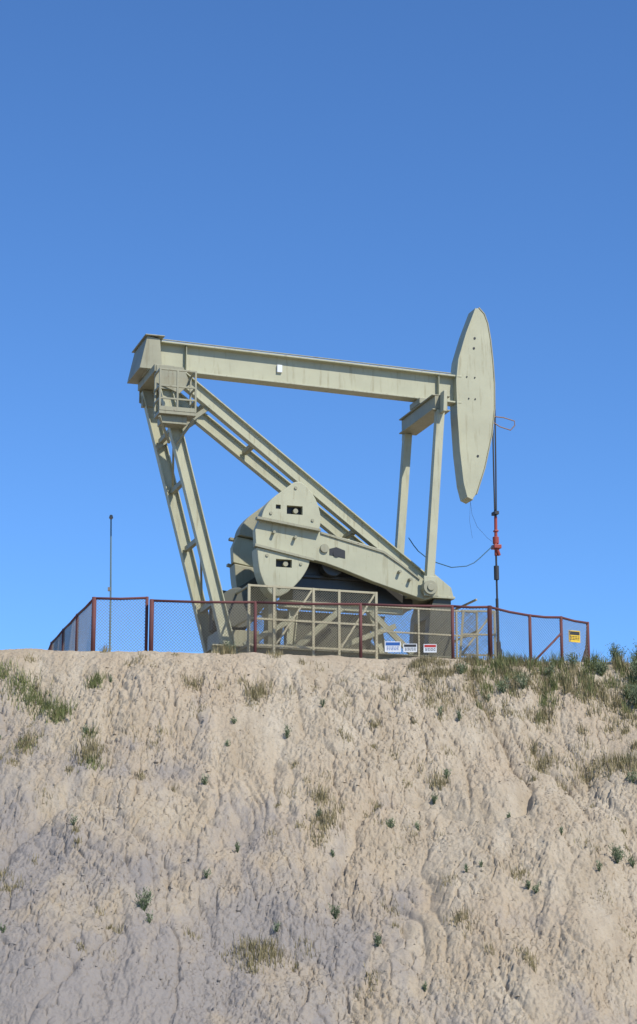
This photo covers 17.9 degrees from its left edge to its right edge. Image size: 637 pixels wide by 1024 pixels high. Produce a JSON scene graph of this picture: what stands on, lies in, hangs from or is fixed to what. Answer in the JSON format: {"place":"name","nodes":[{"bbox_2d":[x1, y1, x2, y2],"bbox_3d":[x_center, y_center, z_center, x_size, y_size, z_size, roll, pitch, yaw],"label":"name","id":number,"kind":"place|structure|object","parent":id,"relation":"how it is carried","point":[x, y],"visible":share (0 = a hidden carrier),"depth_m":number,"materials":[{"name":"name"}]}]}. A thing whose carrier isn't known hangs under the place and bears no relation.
{"place":"outdoors","nodes":[
{"label":"outdoors","id":0,"kind":"place"},
{"bbox_2d":[0,648,636,1023],"bbox_3d":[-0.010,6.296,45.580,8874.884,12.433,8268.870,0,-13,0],"label":"hillside ground","id":1,"kind":"structure","parent":0,"point":[47,991],"depth_m":43.83,"materials":[{"name":"soil"}]},
{"bbox_2d":[108,515,112,651],"bbox_3d":[-5.665,2.232,54.979,0.150,4.420,0.114,0,-13,0],"label":"antenna pole","id":2,"kind":"object","parent":1,"relation":"on","point":[110,587],"visible":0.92,"depth_m":55.08,"materials":[{"name":"metal"}]},
{"bbox_2d":[141,372,424,653],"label":"samson post legs","id":3,"kind":"object","parent":1,"relation":"on","point":[283,463],"visible":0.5,"depth_m":55.87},
{"bbox_2d":[138,364,173,407],"bbox_3d":[-4.446,-3.503,55.889,0.750,0.800,2.000,4,-14,-17],"label":"samson post cap","id":4,"kind":"object","parent":3,"relation":"on","point":[146,385],"visible":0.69,"depth_m":56.39,"materials":[{"name":"beige metal"}]},
{"bbox_2d":[139,365,189,403],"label":"samson post gussets","id":5,"kind":"object","parent":3,"relation":"attached to","point":[168,377],"visible":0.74,"depth_m":54.97,"materials":[{"name":"beige metal"}]},
{"bbox_2d":[154,368,196,443],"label":"service platform","id":6,"kind":"structure","parent":3,"relation":"attached to","point":[177,417],"depth_m":54.29,"materials":[{"name":"paint"}]},
{"bbox_2d":[155,405,354,612],"bbox_3d":[-0.887,0.436,56.139,7.205,6.591,1.571,4,-14,-17],"label":"samson post bracing","id":7,"kind":"object","parent":3,"relation":"attached to","point":[162,442],"visible":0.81,"depth_m":55.66,"materials":[{"name":"beige metal"}]},
{"bbox_2d":[160,340,461,406],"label":"walking beam","id":8,"kind":"structure","parent":3,"relation":"on","point":[298,372],"depth_m":57.30,"materials":[{"name":"metal"}]},
{"bbox_2d":[127,334,164,383],"bbox_3d":[-4.809,-4.223,56.328,0.678,0.965,1.720,4,-14,-17],"label":"tail cross member","id":9,"kind":"object","parent":8,"relation":"attached to","point":[146,351],"visible":0.88,"depth_m":55.69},
{"bbox_2d":[277,365,281,372],"bbox_3d":[-1.100,-4.034,57.072,0.150,0.220,0.068,4,-14,-17],"label":"beam junction box","id":10,"kind":"object","parent":8,"relation":"attached to","point":[279,368],"visible":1,"depth_m":57.04,"materials":[{"name":"white metal"}]},
{"bbox_2d":[163,339,450,373],"bbox_3d":[-0.299,-4.405,57.370,8.701,0.191,0.056,4,-14,-18],"label":"beam grease line","id":11,"kind":"object","parent":8,"relation":"attached to","point":[305,356],"visible":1,"depth_m":57.32,"materials":[{"name":"paint"}]},
{"bbox_2d":[457,308,493,498],"bbox_3d":[4.482,-3.123,58.780,1.185,5.792,0.400,4,-14,-17],"label":"horse head side","id":12,"kind":"object","parent":8,"relation":"attached to","point":[475,421],"visible":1,"depth_m":58.61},
{"bbox_2d":[450,308,475,503],"bbox_3d":[4.209,-3.111,58.686,0.665,5.785,0.540,4,-14,-17],"label":"horse head back plate","id":13,"kind":"object","parent":12,"relation":"attached to","point":[459,476],"visible":1,"depth_m":58.42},
{"bbox_2d":[476,307,494,494],"bbox_3d":[4.764,-3.195,58.892,0.655,5.652,0.430,4,-14,-17],"label":"horse head face","id":14,"kind":"object","parent":12,"relation":"attached to","point":[494,400],"visible":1,"depth_m":58.77},
{"bbox_2d":[491,398,499,641],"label":"bridle cables and polished rod","id":15,"kind":"object","parent":12,"relation":"attached to","point":[496,567],"visible":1,"depth_m":58.25,"materials":[{"name":"grey metal"}]},
{"bbox_2d":[491,516,501,555],"bbox_3d":[5.089,0.699,58.073,0.223,1.163,0.280,4,-14,-17],"label":"carrier bar clamp","id":16,"kind":"object","parent":15,"relation":"attached to","point":[496,546],"visible":1,"depth_m":57.97,"materials":[{"name":"red metal"}]},
{"bbox_2d":[409,538,491,567],"bbox_3d":[3.755,1.197,57.120,2.822,0.791,0.097,7,-15,-28],"label":"control hose","id":17,"kind":"object","parent":16,"relation":"attached to","point":[449,566],"visible":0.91,"depth_m":57.00,"materials":[{"name":"black rubber"}]},
{"bbox_2d":[0,643,636,1002],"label":"dry grass","id":18,"kind":"structure","parent":1,"relation":"on","point":[224,649],"depth_m":48.54,"materials":[{"name":"plant"}]},
{"bbox_2d":[0,650,636,771],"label":"green grass","id":19,"kind":"structure","parent":1,"relation":"on","point":[61,711],"depth_m":50.61,"materials":[{"name":"green plant"}]},
{"bbox_2d":[0,639,636,991],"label":"sagebrush","id":20,"kind":"object","parent":1,"relation":"on","point":[616,855],"visible":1,"depth_m":46.67,"materials":[{"name":"green plant"}]},
{"bbox_2d":[0,654,636,1022],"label":"clay clods","id":21,"kind":"object","parent":1,"relation":"on","point":[156,761],"visible":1,"depth_m":44.13,"materials":[{"name":"beige soil"}]},
{"bbox_2d":[48,597,589,661],"bbox_3d":[-0.200,4.413,58.304,16.884,2.151,11.404,0,-13,0],"label":"chain link fence","id":22,"kind":"object","parent":1,"relation":"on","point":[62,634],"visible":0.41,"depth_m":52.93,"materials":[{"name":"metal"}]},
{"bbox_2d":[385,641,400,651],"bbox_3d":[1.930,3.501,52.625,0.420,0.280,0.016,0,-13,0],"label":"warning sign","id":23,"kind":"object","parent":22,"relation":"attached to","point":[392,646],"visible":1,"depth_m":52.62,"materials":[{"name":"white metal"}]},
{"bbox_2d":[403,644,416,651],"bbox_3d":[2.380,3.530,52.618,0.360,0.220,0.016,0,-13,0],"label":"warning sign","id":24,"kind":"object","parent":22,"relation":"attached to","point":[409,647],"visible":1,"depth_m":52.61,"materials":[{"name":"white metal"}]},
{"bbox_2d":[424,644,436,652],"bbox_3d":[2.900,3.540,52.616,0.340,0.220,0.016,0,-13,0],"label":"warning sign","id":25,"kind":"object","parent":22,"relation":"attached to","point":[430,648],"visible":1,"depth_m":52.61,"materials":[{"name":"white metal"}]},
{"bbox_2d":[568,630,579,642],"bbox_3d":[6.918,3.363,54.765,0.360,0.320,0.016,6,-15,-24],"label":"caution sign","id":26,"kind":"object","parent":22,"relation":"attached to","point":[575,636],"visible":1,"depth_m":54.76,"materials":[{"name":"yellow metal"}]},
{"bbox_2d":[459,610,496,659],"bbox_3d":[4.196,3.263,53.545,1.021,1.355,0.080,1,-13,-6],"label":"wellhead guard panel","id":27,"kind":"object","parent":1,"relation":"on","point":[478,634],"visible":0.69,"depth_m":53.55,"materials":[{"name":"paint"}]},
{"bbox_2d":[496,642,501,659],"bbox_3d":[5.079,4.267,57.219,1.400,1.200,0.600,4,-14,-17],"label":"wellhead","id":28,"kind":"object","parent":1,"relation":"on","point":[499,646],"visible":0.11,"depth_m":57.24,"materials":[{"name":"black metal"}]},
{"bbox_2d":[0,0,636,662],"label":"sky","id":29,"kind":"structure","parent":0,"point":[349,180],"materials":[{"name":"blue"}]},
{"bbox_2d":[494,416,514,430],"bbox_3d":[5.369,-2.572,58.783,0.699,0.426,0.131,4,-14,-17],"label":"bridle retainer loop","id":30,"kind":"object","parent":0,"point":[505,418],"visible":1,"depth_m":58.79,"materials":[{"name":"grey metal"}]},
{"bbox_3d":[0.380,4.511,55.592,8.200,0.370,3.000,4,-14,-17],"label":"concrete pad","id":31,"kind":"object","parent":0,"visible":0},
{"bbox_2d":[204,644,465,658],"bbox_3d":[0.333,4.152,55.661,7.300,0.340,2.160,4,-14,-17],"label":"skid base","id":32,"kind":"object","parent":31,"relation":"on","point":[322,652],"visible":0.09,"depth_m":54.57,"materials":[{"name":"paint"}]},
{"bbox_2d":[207,599,276,649],"bbox_3d":[-2.078,3.107,54.889,1.500,1.325,1.600,4,-14,-17],"label":"motor mount","id":33,"kind":"object","parent":32,"relation":"on","point":[243,633],"visible":0.33,"depth_m":54.35,"materials":[{"name":"paint"}]},
{"bbox_2d":[209,577,266,633],"bbox_3d":[-1.907,2.389,55.263,2.046,2.142,1.370,4,-14,-17],"label":"motor and belt guard","id":34,"kind":"object","parent":33,"relation":"attached to","point":[230,595],"visible":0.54,"depth_m":54.47,"materials":[{"name":"paint"}]},
{"bbox_2d":[284,611,370,651],"bbox_3d":[0.238,3.435,55.800,2.200,1.140,1.000,4,-14,-17],"label":"oil sump housing","id":35,"kind":"object","parent":32,"relation":"on","point":[333,628],"visible":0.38,"depth_m":55.34,"materials":[{"name":"paint"}]},
{"bbox_2d":[243,600,413,654],"bbox_3d":[0.009,3.325,55.750,4.884,1.428,2.020,4,-14,-17],"label":"gearbox pedestal","id":36,"kind":"object","parent":32,"relation":"on","point":[330,618],"visible":0.3,"depth_m":55.15,"materials":[{"name":"paint"}]},
{"bbox_2d":[279,562,412,613],"bbox_3d":[0.737,1.800,56.357,3.650,1.799,1.980,4,-14,-17],"label":"gear reducer","id":37,"kind":"object","parent":36,"relation":"on","point":[317,575],"visible":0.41,"depth_m":55.55,"materials":[{"name":"paint"}]},
{"bbox_2d":[230,537,255,567],"bbox_3d":[0.039,1.832,57.337,5.216,1.926,0.260,4,-14,-17],"label":"crank arm","id":38,"kind":"object","parent":37,"relation":"attached to","point":[241,549],"visible":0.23,"depth_m":56.65},
{"bbox_2d":[226,537,234,567],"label":"crank flanges and bolts","id":39,"kind":"object","parent":38,"relation":"attached to","point":[231,539],"visible":0.18,"depth_m":56.90,"materials":[{"name":"paint"}]},
{"bbox_2d":[230,564,254,587],"bbox_3d":[-1.707,2.182,56.660,1.495,1.297,0.520,4,-14,-17],"label":"counterweight","id":40,"kind":"object","parent":38,"relation":"attached to","point":[240,575],"visible":0.27,"depth_m":56.37,"materials":[{"name":"paint"}]},
{"bbox_2d":[234,506,262,539],"bbox_3d":[-1.503,0.334,57.168,1.677,1.282,0.520,4,-14,-17],"label":"counterweight","id":41,"kind":"object","parent":38,"relation":"attached to","point":[246,527],"visible":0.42,"depth_m":56.74,"materials":[{"name":"paint"}]},
{"bbox_2d":[253,521,433,600],"bbox_3d":[0.738,1.334,55.246,5.216,1.926,0.260,4,-14,-17],"label":"crank arm","id":42,"kind":"object","parent":37,"relation":"attached to","point":[380,569],"visible":0.88,"depth_m":55.15},
{"bbox_2d":[252,548,309,598],"bbox_3d":[-1.015,1.688,54.588,1.495,1.297,0.520,4,-14,-17],"label":"counterweight","id":43,"kind":"object","parent":42,"relation":"attached to","point":[267,571],"visible":0.78,"depth_m":54.33,"materials":[{"name":"paint"}]},
{"bbox_2d":[276,505,344,567],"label":"crank recesses","id":44,"kind":"object","parent":43,"relation":"on","point":[337,552],"visible":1,"depth_m":55.02,"materials":[{"name":"black metal"}]},
{"bbox_2d":[282,509,297,566],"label":"weight adjust bolts","id":45,"kind":"object","parent":44,"relation":"attached to","point":[285,563],"visible":1,"depth_m":54.54,"materials":[{"name":"paint"}]},
{"bbox_2d":[258,482,320,527],"bbox_3d":[-0.811,-0.160,55.096,1.677,1.282,0.520,4,-14,-17],"label":"counterweight","id":46,"kind":"object","parent":42,"relation":"attached to","point":[301,496],"visible":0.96,"depth_m":54.90,"materials":[{"name":"paint"}]},
{"bbox_2d":[253,486,419,588],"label":"crank flanges and bolts","id":47,"kind":"object","parent":42,"relation":"attached to","point":[324,548],"visible":0.92,"depth_m":54.77,"materials":[{"name":"paint"}]},
{"bbox_2d":[420,580,436,594],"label":"wrist pins","id":48,"kind":"object","parent":42,"relation":"attached to","point":[429,587],"visible":0.48,"depth_m":55.38,"materials":[{"name":"paint"}]},
{"bbox_2d":[395,390,446,596],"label":"pitman arms","id":49,"kind":"object","parent":48,"relation":"attached to","point":[433,508],"visible":0.7,"depth_m":56.62},
{"bbox_2d":[399,394,449,435],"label":"equalizer beam","id":50,"kind":"structure","parent":49,"relation":"on","point":[418,418],"depth_m":58.10,"materials":[{"name":"metal"}]},
{"bbox_2d":[409,598,451,656],"bbox_3d":[3.077,3.157,56.815,0.970,2.121,1.640,4,-14,-17],"label":"front leg pedestal","id":51,"kind":"object","parent":32,"relation":"on","point":[434,601],"visible":0.27,"depth_m":56.16,"materials":[{"name":"paint"}]},
{"bbox_2d":[405,575,454,607],"bbox_3d":[2.877,2.229,56.969,1.350,0.688,1.800,4,-14,-17],"label":"front leg gusset","id":52,"kind":"object","parent":51,"relation":"on","point":[445,590],"visible":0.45,"depth_m":56.28,"materials":[{"name":"paint"}]},
{"bbox_2d":[232,584,478,658],"bbox_3d":[0.632,3.455,55.927,6.520,1.840,3.970,4,-14,-17],"label":"crank guard frame","id":53,"kind":"object","parent":31,"relation":"on","point":[339,649],"visible":0.42,"depth_m":53.84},
{"bbox_2d":[250,587,475,657],"bbox_3d":[0.637,3.382,55.945,6.467,1.637,3.909,4,-14,-17],"label":"crank guard mesh","id":54,"kind":"object","parent":53,"relation":"attached to","point":[259,623],"visible":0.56,"depth_m":53.96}
]}

